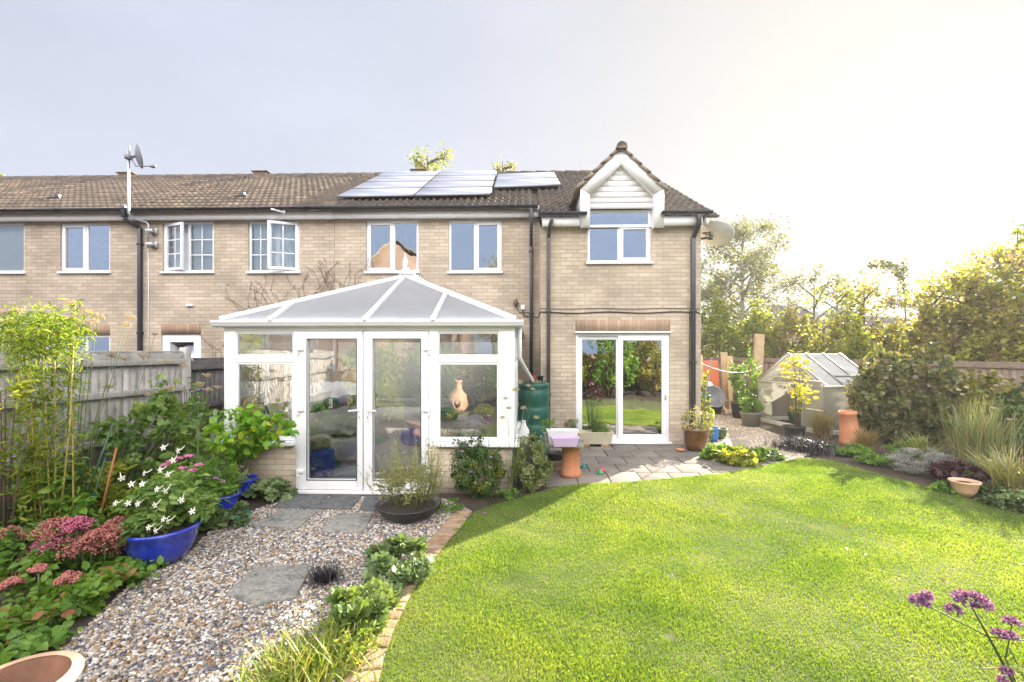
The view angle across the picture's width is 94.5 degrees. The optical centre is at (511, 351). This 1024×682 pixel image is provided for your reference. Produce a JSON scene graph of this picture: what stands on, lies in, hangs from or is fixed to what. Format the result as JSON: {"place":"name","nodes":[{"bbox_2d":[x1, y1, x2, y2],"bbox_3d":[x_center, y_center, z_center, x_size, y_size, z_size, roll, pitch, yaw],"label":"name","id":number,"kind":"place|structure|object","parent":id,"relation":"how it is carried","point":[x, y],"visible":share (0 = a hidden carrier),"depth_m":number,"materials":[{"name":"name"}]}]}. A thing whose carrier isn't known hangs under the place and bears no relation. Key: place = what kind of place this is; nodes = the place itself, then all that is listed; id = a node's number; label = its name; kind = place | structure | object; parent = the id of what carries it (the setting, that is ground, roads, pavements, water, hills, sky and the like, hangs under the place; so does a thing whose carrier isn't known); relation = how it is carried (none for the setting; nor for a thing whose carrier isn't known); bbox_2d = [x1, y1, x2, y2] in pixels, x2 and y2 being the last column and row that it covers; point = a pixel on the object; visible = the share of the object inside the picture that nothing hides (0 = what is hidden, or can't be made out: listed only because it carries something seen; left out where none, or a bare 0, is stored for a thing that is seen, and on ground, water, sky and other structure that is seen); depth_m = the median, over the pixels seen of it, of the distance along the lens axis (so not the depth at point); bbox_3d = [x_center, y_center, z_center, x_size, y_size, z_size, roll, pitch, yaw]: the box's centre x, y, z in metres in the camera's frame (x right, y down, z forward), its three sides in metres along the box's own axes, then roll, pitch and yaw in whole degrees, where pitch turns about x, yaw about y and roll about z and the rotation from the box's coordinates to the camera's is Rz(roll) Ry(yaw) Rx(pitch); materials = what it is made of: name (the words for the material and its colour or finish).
{"place":"outdoors","nodes":[
{"label":"outdoors","id":0,"kind":"place"},
{"bbox_2d":[60,495,470,681],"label":"gravel","id":1,"kind":"structure","parent":0,"point":[204,574],"depth_m":3.48,"materials":[{"name":"beige gravel"}]},
{"bbox_2d":[0,651,83,681],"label":"terracotta pot","id":2,"kind":"object","parent":1,"relation":"on","point":[59,666],"visible":1,"depth_m":2.40,"materials":[{"name":"brown ceramic"}]},
{"bbox_2d":[226,564,312,606],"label":"stepping slab","id":3,"kind":"structure","parent":1,"relation":"on","point":[259,586],"depth_m":3.77,"materials":[{"name":"grey stone"}]},
{"bbox_2d":[211,624,356,681],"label":"grass clump","id":4,"kind":"object","parent":1,"relation":"on","point":[275,674],"visible":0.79,"depth_m":2.70,"materials":[{"name":"green plant"}]},
{"bbox_2d":[254,509,317,529],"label":"stepping slab","id":5,"kind":"structure","parent":1,"relation":"on","point":[295,519],"depth_m":5.26,"materials":[{"name":"grey stone"}]},
{"bbox_2d":[272,494,328,509],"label":"stepping slab","id":6,"kind":"structure","parent":1,"relation":"on","point":[301,501],"depth_m":5.89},
{"bbox_2d":[236,595,400,681],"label":"grass clump","id":7,"kind":"object","parent":1,"relation":"on","point":[290,653],"visible":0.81,"depth_m":2.80,"materials":[{"name":"green plant"}]},
{"bbox_2d":[293,557,350,588],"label":"black grass","id":8,"kind":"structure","parent":1,"relation":"on","point":[326,576],"depth_m":3.87,"materials":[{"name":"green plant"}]},
{"bbox_2d":[320,513,373,533],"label":"stepping slab","id":9,"kind":"structure","parent":1,"relation":"on","point":[352,523],"depth_m":5.13,"materials":[{"name":"grey stone"}]},
{"bbox_2d":[318,577,402,637],"bbox_3d":[-1.028,1.779,3.237,0.574,0.370,0.479,0,0,2],"label":"cranesbill","id":10,"kind":"object","parent":1,"relation":"on","point":[353,604],"visible":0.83,"depth_m":3.14,"materials":[{"name":"green plant"}]},
{"bbox_2d":[360,532,436,588],"bbox_3d":[-0.942,1.733,3.950,0.645,0.383,0.622,0,0,2],"label":"cranesbill","id":11,"kind":"object","parent":1,"relation":"on","point":[384,557],"visible":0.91,"depth_m":3.83,"materials":[{"name":"green plant"}]},
{"bbox_2d":[374,493,440,523],"bbox_3d":[-1.179,1.805,5.387,0.747,0.170,0.747,0,0,2],"label":"planter bowl","id":12,"kind":"object","parent":1,"relation":"on","point":[392,513],"visible":0.83,"depth_m":5.21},
{"bbox_2d":[355,437,447,511],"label":"seeding weeds","id":13,"kind":"object","parent":12,"relation":"on","point":[392,482],"visible":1,"depth_m":5.31,"materials":[{"name":"green plant"}]},
{"bbox_2d":[311,613,382,666],"bbox_3d":[-0.996,1.792,2.878,0.412,0.273,0.393,0,0,-33],"label":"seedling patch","id":14,"kind":"object","parent":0,"point":[368,643],"visible":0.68,"depth_m":2.88,"materials":[{"name":"green plant"}]},
{"bbox_2d":[0,420,1023,661],"bbox_3d":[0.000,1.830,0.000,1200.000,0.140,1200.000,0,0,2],"label":"ground","id":15,"kind":"structure","parent":0,"point":[470,502],"depth_m":6.29,"materials":[{"name":"soil"}]},
{"bbox_2d":[0,368,56,527],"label":"fennel","id":16,"kind":"object","parent":15,"relation":"on","point":[5,519],"visible":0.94,"depth_m":4.56,"materials":[{"name":"green plant"}]},
{"bbox_2d":[0,525,60,590],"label":"stonecrop","id":17,"kind":"object","parent":15,"relation":"on","point":[12,538],"visible":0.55,"depth_m":3.86,"materials":[{"name":"green plant"}]},
{"bbox_2d":[0,591,83,665],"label":"strawberry plant","id":18,"kind":"object","parent":15,"relation":"on","point":[34,642],"visible":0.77,"depth_m":3.03,"materials":[{"name":"green plant"}]},
{"bbox_2d":[0,297,99,541],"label":"bamboo","id":19,"kind":"object","parent":15,"relation":"on","point":[41,332],"visible":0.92,"depth_m":4.75,"materials":[{"name":"plant"}]},
{"bbox_2d":[0,569,101,641],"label":"strawberry plant","id":20,"kind":"object","parent":15,"relation":"on","point":[63,605],"visible":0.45,"depth_m":3.25,"materials":[{"name":"green plant"}]},
{"bbox_2d":[6,447,99,541],"bbox_3d":[-4.917,1.479,4.919,1.184,0.973,1.074,0,0,-22],"label":"mixed perennial","id":21,"kind":"object","parent":15,"relation":"on","point":[80,508],"visible":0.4,"depth_m":4.78,"materials":[{"name":"green plant"}]},
{"bbox_2d":[0,175,108,196],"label":"terraced house","id":22,"kind":"structure","parent":15,"relation":"on","point":[11,185],"depth_m":13.61,"materials":[{"name":"tile"}]},
{"bbox_2d":[0,563,115,627],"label":"stonecrop","id":23,"kind":"object","parent":15,"relation":"on","point":[95,589],"visible":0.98,"depth_m":3.44,"materials":[{"name":"green plant"}]},
{"bbox_2d":[0,507,125,586],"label":"stonecrop","id":24,"kind":"object","parent":15,"relation":"on","point":[54,558],"visible":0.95,"depth_m":3.85,"materials":[{"name":"pink plant"}]},
{"bbox_2d":[0,299,135,529],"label":"fennel","id":25,"kind":"object","parent":15,"relation":"on","point":[94,320],"visible":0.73,"depth_m":5.00,"materials":[{"name":"green plant"}]},
{"bbox_2d":[28,454,142,519],"bbox_3d":[-4.700,1.582,5.388,1.212,0.734,0.883,0,0,-19],"label":"mixed perennial","id":26,"kind":"object","parent":15,"relation":"on","point":[114,492],"visible":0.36,"depth_m":5.29,"materials":[{"name":"green plant"}]},
{"bbox_2d":[13,555,170,605],"bbox_3d":[-3.283,1.812,3.745,0.808,0.265,0.733,0,0,14],"label":"strawberry plant","id":27,"kind":"object","parent":15,"relation":"on","point":[128,573],"visible":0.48,"depth_m":3.75,"materials":[{"name":"green plant"}]},
{"bbox_2d":[0,351,184,485],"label":"panel fence","id":28,"kind":"object","parent":15,"relation":"on","point":[101,361],"visible":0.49,"depth_m":6.49,"materials":[{"name":"grey wood"}]},
{"bbox_2d":[0,172,278,350],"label":"terraced house","id":29,"kind":"structure","parent":15,"relation":"on","point":[78,241],"depth_m":10.26,"materials":[{"name":"brick"}]},
{"bbox_2d":[0,223,25,273],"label":"window","id":30,"kind":"structure","parent":29,"relation":"in","point":[11,234],"depth_m":10.40,"materials":[{"name":"white plastic"}]},
{"bbox_2d":[57,223,110,273],"bbox_3d":[-9.224,-2.232,10.258,1.166,1.095,0.150,0,0,2],"label":"window","id":31,"kind":"structure","parent":29,"relation":"in","point":[85,246],"depth_m":10.28,"materials":[{"name":"white plastic"}]},
{"bbox_2d":[76,372,214,488],"bbox_3d":[-4.651,1.122,6.161,1.676,1.703,1.054,0,0,2],"label":"leafy shrub","id":32,"kind":"object","parent":15,"relation":"on","point":[154,403],"visible":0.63,"depth_m":6.05,"materials":[{"name":"green plant"}]},
{"bbox_2d":[122,516,200,566],"bbox_3d":[-3.155,1.725,4.261,0.610,0.330,0.610,0,0,2],"label":"glazed pot","id":33,"kind":"object","parent":15,"relation":"on","point":[174,544],"visible":0.58,"depth_m":4.08,"materials":[{"name":"blue ceramic"}]},
{"bbox_2d":[108,443,220,548],"bbox_3d":[-3.086,1.333,4.322,0.944,1.097,0.853,0,0,2],"label":"tobacco plant","id":34,"kind":"object","parent":33,"relation":"in","point":[163,498],"visible":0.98,"depth_m":4.16,"materials":[{"name":"green plant"}]},
{"bbox_2d":[101,332,221,497],"bbox_3d":[-4.123,0.836,5.588,1.281,2.133,0.295,0,0,-6],"label":"fennel","id":35,"kind":"object","parent":15,"relation":"on","point":[169,387],"visible":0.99,"depth_m":5.60,"materials":[{"name":"green plant"}]},
{"bbox_2d":[133,454,235,535],"bbox_3d":[-3.395,1.493,4.987,0.813,0.931,0.906,0,0,29],"label":"phlox","id":36,"kind":"object","parent":15,"relation":"on","point":[203,485],"visible":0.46,"depth_m":4.99,"materials":[{"name":"green plant"}]},
{"bbox_2d":[162,377,215,465],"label":"leafy shrub","id":37,"kind":"object","parent":15,"relation":"on","point":[204,410],"visible":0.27,"depth_m":7.05,"materials":[{"name":"green plant"}]},
{"bbox_2d":[191,357,261,447],"bbox_3d":[-5.362,0.975,9.075,0.100,1.730,2.068,0,0,6],"label":"panel fence","id":38,"kind":"object","parent":15,"relation":"on","point":[250,380],"visible":0.19,"depth_m":8.72,"materials":[{"name":"grey wood"}]},
{"bbox_2d":[222,474,257,499],"bbox_3d":[-3.527,1.760,6.113,0.449,0.260,0.449,0,0,2],"label":"glazed pot","id":39,"kind":"object","parent":15,"relation":"on","point":[252,480],"visible":0.27,"depth_m":6.03,"materials":[{"name":"blue ceramic"}]},
{"bbox_2d":[202,403,299,474],"bbox_3d":[-3.317,1.204,5.967,1.237,1.075,0.798,0,0,42],"label":"lemon shrub","id":40,"kind":"object","parent":39,"relation":"in","point":[257,425],"visible":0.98,"depth_m":6.00,"materials":[{"name":"green plant"}]},
{"bbox_2d":[130,170,403,431],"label":"terraced house","id":41,"kind":"structure","parent":15,"relation":"on","point":[235,235],"depth_m":10.16,"materials":[{"name":"brick"}]},
{"bbox_2d":[124,144,157,247],"bbox_3d":[-7.624,-3.233,9.901,0.658,2.056,0.576,0,0,2],"label":"satellite dish","id":42,"kind":"object","parent":41,"relation":"attached to","point":[138,156],"visible":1,"depth_m":9.75,"materials":[{"name":"metal"}]},
{"bbox_2d":[162,334,200,357],"bbox_3d":[-7.108,0.777,10.236,0.869,2.296,0.080,0,0,2],"label":"door","id":43,"kind":"structure","parent":41,"relation":"in","point":[170,342],"depth_m":10.21,"materials":[{"name":"white plastic"}]},
{"bbox_2d":[159,222,214,273],"bbox_3d":[-6.956,-2.232,10.170,1.181,1.116,0.253,0,0,2],"label":"window","id":44,"kind":"structure","parent":41,"relation":"in","point":[188,246],"depth_m":10.29,"materials":[{"name":"white plastic"}]},
{"bbox_2d":[246,220,300,273],"bbox_3d":[-5.090,-2.228,10.093,1.170,1.124,0.376,0,0,2],"label":"window","id":45,"kind":"structure","parent":41,"relation":"in","point":[276,243],"depth_m":10.19,"materials":[{"name":"white plastic"}]},
{"bbox_2d":[241,476,297,501],"bbox_3d":[-3.082,1.795,6.128,0.671,0.322,0.687,0,0,2],"label":"cranesbill","id":46,"kind":"object","parent":15,"relation":"on","point":[271,489],"visible":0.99,"depth_m":5.99,"materials":[{"name":"green plant"}]},
{"bbox_2d":[210,252,533,494],"bbox_3d":[-1.794,0.141,8.121,4.352,3.718,3.810,0,0,2],"label":"conservatory","id":47,"kind":"object","parent":15,"relation":"on","point":[430,370],"visible":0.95,"depth_m":6.39,"materials":[{"name":"white plastic"}]},
{"bbox_2d":[310,433,334,477],"bbox_3d":[-2.768,1.520,6.828,0.343,0.656,0.407,0,0,2],"label":"storage bag","id":48,"kind":"object","parent":47,"relation":"on","point":[322,458],"visible":0.81,"depth_m":6.67,"materials":[{"name":"blue fabric"}]},
{"bbox_2d":[296,331,363,489],"bbox_3d":[-2.450,0.792,6.365,0.891,2.127,0.147,0,0,2],"label":"door","id":49,"kind":"structure","parent":47,"relation":"in","point":[304,481],"depth_m":6.36,"materials":[{"name":"white plastic"}]},
{"bbox_2d":[330,398,454,459],"bbox_3d":[-2.249,1.370,8.389,2.250,0.940,1.750,0,0,2],"label":"sofa bed","id":50,"kind":"object","parent":47,"relation":"on","point":[343,446],"visible":0.26,"depth_m":7.90,"materials":[{"name":"grey fabric"}]},
{"bbox_2d":[287,381,355,435],"bbox_3d":[-3.039,0.948,7.993,1.289,0.909,1.048,0,0,2],"label":"duvet","id":51,"kind":"object","parent":50,"relation":"on","point":[340,421],"visible":0.59,"depth_m":7.55,"materials":[{"name":"white fabric"}]},
{"bbox_2d":[364,331,429,489],"bbox_3d":[-1.539,0.792,6.340,0.902,2.127,0.147,0,0,2],"label":"door","id":52,"kind":"structure","parent":47,"relation":"in","point":[370,337],"depth_m":6.34,"materials":[{"name":"white plastic"}]},
{"bbox_2d":[375,406,419,470],"bbox_3d":[-1.777,1.380,7.605,1.116,0.956,0.860,0,0,2],"label":"armchair","id":53,"kind":"object","parent":47,"relation":"on","point":[393,422],"visible":0.32,"depth_m":7.19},
{"bbox_2d":[439,414,486,441],"bbox_3d":[-0.917,1.450,7.478,1.018,0.868,0.816,0,0,2],"label":"armchair","id":54,"kind":"object","parent":47,"relation":"on","point":[462,425],"visible":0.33,"depth_m":7.10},
{"bbox_2d":[449,433,507,498],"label":"box shrub","id":55,"kind":"object","parent":15,"relation":"on","point":[464,478],"visible":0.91,"depth_m":6.07,"materials":[{"name":"green plant"}]},
{"bbox_2d":[330,141,719,444],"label":"terraced house","id":56,"kind":"structure","parent":15,"relation":"on","point":[604,304],"depth_m":8.93,"materials":[{"name":"brick"}]},
{"bbox_2d":[364,221,419,273],"bbox_3d":[-2.540,-2.220,10.077,1.182,1.130,0.150,0,0,2],"label":"window","id":57,"kind":"structure","parent":56,"relation":"in","point":[388,242],"depth_m":10.10,"materials":[{"name":"white plastic"}]},
{"bbox_2d":[337,171,496,199],"bbox_3d":[-2.125,-4.367,12.282,3.403,2.029,3.818,0,0,2],"label":"solar panel array","id":58,"kind":"object","parent":56,"relation":"on","point":[395,184],"visible":1,"depth_m":11.66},
{"bbox_2d":[447,221,502,273],"bbox_3d":[-0.778,-2.209,10.030,1.185,1.125,0.150,0,0,2],"label":"window","id":59,"kind":"structure","parent":56,"relation":"in","point":[475,247],"depth_m":10.05,"materials":[{"name":"white plastic"}]},
{"bbox_2d":[494,172,560,190],"bbox_3d":[0.398,-4.495,12.458,1.644,1.293,2.373,0,0,2],"label":"solar panel array","id":60,"kind":"object","parent":56,"relation":"on","point":[520,180],"visible":0.97,"depth_m":12.11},
{"bbox_2d":[586,210,653,263],"bbox_3d":[2.020,-2.156,8.924,1.256,1.028,0.150,0,0,2],"label":"window","id":61,"kind":"structure","parent":56,"relation":"in","point":[630,243],"depth_m":8.95,"materials":[{"name":"white plastic"}]},
{"bbox_2d":[575,331,671,443],"bbox_3d":[2.078,0.673,8.907,1.805,2.103,0.200,0,0,2],"label":"sliding door","id":62,"kind":"structure","parent":56,"relation":"in","point":[627,372],"depth_m":8.93,"materials":[{"name":"white plastic"}]},
{"bbox_2d":[701,220,734,245],"bbox_3d":[3.936,-2.303,9.227,0.688,0.388,0.623,0,0,-28],"label":"satellite dish","id":63,"kind":"object","parent":56,"relation":"attached to","point":[716,233],"visible":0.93,"depth_m":9.15,"materials":[{"name":"beige metal"}]},
{"bbox_2d":[508,432,553,492],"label":"variegated shrub","id":64,"kind":"object","parent":15,"relation":"on","point":[531,482],"visible":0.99,"depth_m":6.20,"materials":[{"name":"green plant"}]},
{"bbox_2d":[701,285,746,357],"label":"garden bush","id":65,"kind":"object","parent":15,"relation":"on","point":[711,326],"visible":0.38,"depth_m":18.66,"materials":[{"name":"green plant"}]},
{"bbox_2d":[710,445,758,467],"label":"geranium","id":66,"kind":"object","parent":15,"relation":"on","point":[731,455],"visible":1,"depth_m":7.21,"materials":[{"name":"yellow plant"}]},
{"bbox_2d":[701,209,805,341],"bbox_3d":[11.033,-2.537,23.149,6.142,9.074,5.378,0,0,-33],"label":"birch tree","id":67,"kind":"object","parent":15,"relation":"on","point":[759,272],"visible":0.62,"depth_m":22.34,"materials":[{"name":"green plant"}]},
{"bbox_2d":[716,295,791,357],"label":"garden bush","id":68,"kind":"object","parent":15,"relation":"on","point":[752,323],"visible":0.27,"depth_m":18.25,"materials":[{"name":"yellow plant"}]},
{"bbox_2d":[755,305,822,357],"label":"garden bush","id":69,"kind":"object","parent":15,"relation":"on","point":[790,324],"visible":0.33,"depth_m":17.71,"materials":[{"name":"green plant"}]},
{"bbox_2d":[782,424,806,438],"bbox_3d":[5.624,1.615,9.438,0.424,0.270,0.424,0,0,2],"label":"black tub","id":70,"kind":"object","parent":15,"relation":"on","point":[790,429],"visible":0.85,"depth_m":9.31,"materials":[{"name":"black plastic"}]},
{"bbox_2d":[777,350,818,426],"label":"tall yellow plant","id":71,"kind":"object","parent":70,"relation":"in","point":[799,392],"visible":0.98,"depth_m":9.43,"materials":[{"name":"yellow plant"}]},
{"bbox_2d":[771,263,857,343],"bbox_3d":[13.501,-1.008,21.073,3.269,6.017,3.268,0,0,35],"label":"spindly tree","id":72,"kind":"object","parent":15,"relation":"on","point":[811,280],"visible":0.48,"depth_m":21.02,"materials":[{"name":"green plant"}]},
{"bbox_2d":[757,352,879,434],"bbox_3d":[7.085,0.919,11.140,1.448,1.793,2.199,0,0,-8],"label":"greenhouse","id":73,"kind":"object","parent":15,"relation":"on","point":[832,374],"visible":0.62,"depth_m":10.74,"materials":[{"name":"clear glass"}]},
{"bbox_2d":[799,380,823,429],"bbox_3d":[6.489,1.170,10.287,0.128,1.060,0.675,0,0,0],"label":"door","id":74,"kind":"structure","parent":73,"relation":"in","point":[818,386],"depth_m":10.27,"materials":[{"name":"glass"}]},
{"bbox_2d":[745,305,914,353],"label":"distant house","id":75,"kind":"structure","parent":15,"relation":"on","point":[821,308],"depth_m":35.41,"materials":[{"name":"white brick"}]},
{"bbox_2d":[786,270,878,352],"bbox_3d":[10.541,-0.259,15.573,2.443,4.517,2.633,0,0,-15],"label":"tree","id":76,"kind":"object","parent":15,"relation":"on","point":[836,308],"visible":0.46,"depth_m":15.47,"materials":[{"name":"yellow plant"}]},
{"bbox_2d":[801,306,883,352],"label":"garden bush","id":77,"kind":"object","parent":15,"relation":"on","point":[818,345],"visible":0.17,"depth_m":14.50,"materials":[{"name":"green plant"}]},
{"bbox_2d":[835,311,884,359],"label":"garden bush","id":78,"kind":"object","parent":15,"relation":"on","point":[855,352],"visible":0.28,"depth_m":12.91,"materials":[{"name":"green plant"}]},
{"bbox_2d":[703,357,1023,427],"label":"panel fence","id":79,"kind":"object","parent":15,"relation":"on","point":[1010,370],"visible":0.12,"depth_m":9.95,"materials":[{"name":"brown wood"}]},
{"bbox_2d":[835,273,897,351],"bbox_3d":[11.126,-0.200,15.034,1.980,4.399,1.728,0,0,2],"label":"tree","id":80,"kind":"object","parent":15,"relation":"on","point":[879,306],"visible":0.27,"depth_m":14.85,"materials":[{"name":"yellow plant"}]},
{"bbox_2d":[843,341,934,443],"bbox_3d":[7.268,0.780,9.061,1.753,1.969,1.075,0,0,2],"label":"hedge shrub","id":81,"kind":"object","parent":15,"relation":"on","point":[862,395],"visible":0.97,"depth_m":8.88,"materials":[{"name":"green plant"}]},
{"bbox_2d":[882,447,957,474],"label":"lavender","id":82,"kind":"object","parent":15,"relation":"on","point":[901,459],"visible":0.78,"depth_m":6.72,"materials":[{"name":"grey plant"}]},
{"bbox_2d":[878,341,979,445],"bbox_3d":[7.854,0.803,9.014,1.664,2.043,1.150,0,0,2],"label":"hedge shrub","id":83,"kind":"object","parent":15,"relation":"on","point":[942,381],"visible":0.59,"depth_m":8.73,"materials":[{"name":"green plant"}]},
{"bbox_2d":[869,266,1000,361],"bbox_3d":[10.239,-0.041,11.496,2.134,4.082,2.261,0,0,2],"label":"tree","id":84,"kind":"object","parent":15,"relation":"on","point":[956,278],"visible":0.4,"depth_m":11.24,"materials":[{"name":"green plant"}]},
{"bbox_2d":[895,297,985,361],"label":"garden bush","id":85,"kind":"object","parent":15,"relation":"on","point":[912,339],"visible":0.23,"depth_m":11.07,"materials":[{"name":"green plant"}]},
{"bbox_2d":[927,459,991,484],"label":"coral bells","id":86,"kind":"object","parent":15,"relation":"on","point":[947,469],"visible":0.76,"depth_m":6.29,"materials":[{"name":"purple plant"}]},
{"bbox_2d":[904,251,1023,361],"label":"tree","id":87,"kind":"object","parent":15,"relation":"on","point":[973,280],"visible":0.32,"depth_m":10.87,"materials":[{"name":"green plant"}]},
{"bbox_2d":[926,241,1023,361],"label":"tree","id":88,"kind":"object","parent":15,"relation":"on","point":[1000,262],"visible":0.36,"depth_m":10.71,"materials":[{"name":"green plant"}]},
{"bbox_2d":[931,367,1023,441],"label":"hedge shrub","id":89,"kind":"object","parent":15,"relation":"on","point":[986,387],"visible":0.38,"depth_m":8.81,"materials":[{"name":"green plant"}]},
{"bbox_2d":[943,283,1023,361],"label":"garden bush","id":90,"kind":"object","parent":15,"relation":"on","point":[977,331],"visible":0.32,"depth_m":10.62,"materials":[{"name":"green plant"}]},
{"bbox_2d":[955,442,1023,491],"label":"grass clump","id":91,"kind":"object","parent":15,"relation":"on","point":[1006,473],"visible":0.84,"depth_m":5.96,"materials":[{"name":"green plant"}]},
{"bbox_2d":[961,241,1023,361],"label":"tree","id":92,"kind":"object","parent":15,"relation":"on","point":[1006,263],"visible":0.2,"depth_m":10.82,"materials":[{"name":"green plant"}]},
{"bbox_2d":[977,263,1023,361],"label":"garden bush","id":93,"kind":"object","parent":15,"relation":"on","point":[1008,339],"visible":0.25,"depth_m":10.26,"materials":[{"name":"green plant"}]},
{"bbox_2d":[979,376,1023,461],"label":"hedge shrub","id":94,"kind":"object","parent":15,"relation":"on","point":[1014,403],"visible":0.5,"depth_m":7.38,"materials":[{"name":"green plant"}]},
{"bbox_2d":[0,0,1023,352],"label":"sky","id":95,"kind":"structure","parent":0,"point":[888,130],"materials":[{"name":"white"}]},
{"bbox_2d":[542,444,811,487],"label":"patio paving","id":96,"kind":"structure","parent":0,"point":[643,461],"depth_m":7.28,"materials":[{"name":"stone"}]},
{"bbox_2d":[518,381,548,455],"bbox_3d":[0.379,1.181,8.273,0.548,1.313,0.548,0,0,-39],"label":"water butt","id":97,"kind":"object","parent":96,"relation":"on","point":[540,404],"visible":0.59,"depth_m":8.03,"materials":[{"name":"green plastic"}]},
{"bbox_2d":[544,440,583,478],"bbox_3d":[0.743,1.519,6.715,0.578,0.478,0.458,0,0,2],"label":"garden table","id":98,"kind":"object","parent":96,"relation":"on","point":[570,468],"visible":0.78,"depth_m":6.59,"materials":[{"name":"ceramic"}]},
{"bbox_2d":[367,457,1023,681],"bbox_3d":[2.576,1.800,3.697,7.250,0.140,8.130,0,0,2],"label":"lawn","id":99,"kind":"structure","parent":0,"point":[670,636],"depth_m":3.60,"materials":[{"name":"green plant"}]},
{"bbox_2d":[907,588,1023,681],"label":"verbena","id":100,"kind":"object","parent":99,"relation":"on","point":[957,596],"visible":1,"depth_m":0.82,"materials":[{"name":"purple plant"}]},
{"bbox_2d":[930,389,1023,475],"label":"ornamental grass","id":101,"kind":"object","parent":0,"point":[984,435],"depth_m":6.70,"materials":[{"name":"green plant"}]},
{"label":"gravel path","id":102,"kind":"structure","parent":0,"visible":0},
{"bbox_2d":[727,348,762,404],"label":"dense shrub","id":103,"kind":"object","parent":102,"relation":"on","point":[738,383],"visible":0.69,"depth_m":12.53,"materials":[{"name":"green plant"}]},
{"bbox_2d":[710,408,808,457],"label":"gravel","id":104,"kind":"structure","parent":102,"relation":"on","point":[753,436],"depth_m":10.03,"materials":[{"name":"beige gravel"}]},
{"bbox_2d":[763,431,842,458],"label":"black grass","id":105,"kind":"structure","parent":102,"relation":"on","point":[800,445],"depth_m":8.19,"materials":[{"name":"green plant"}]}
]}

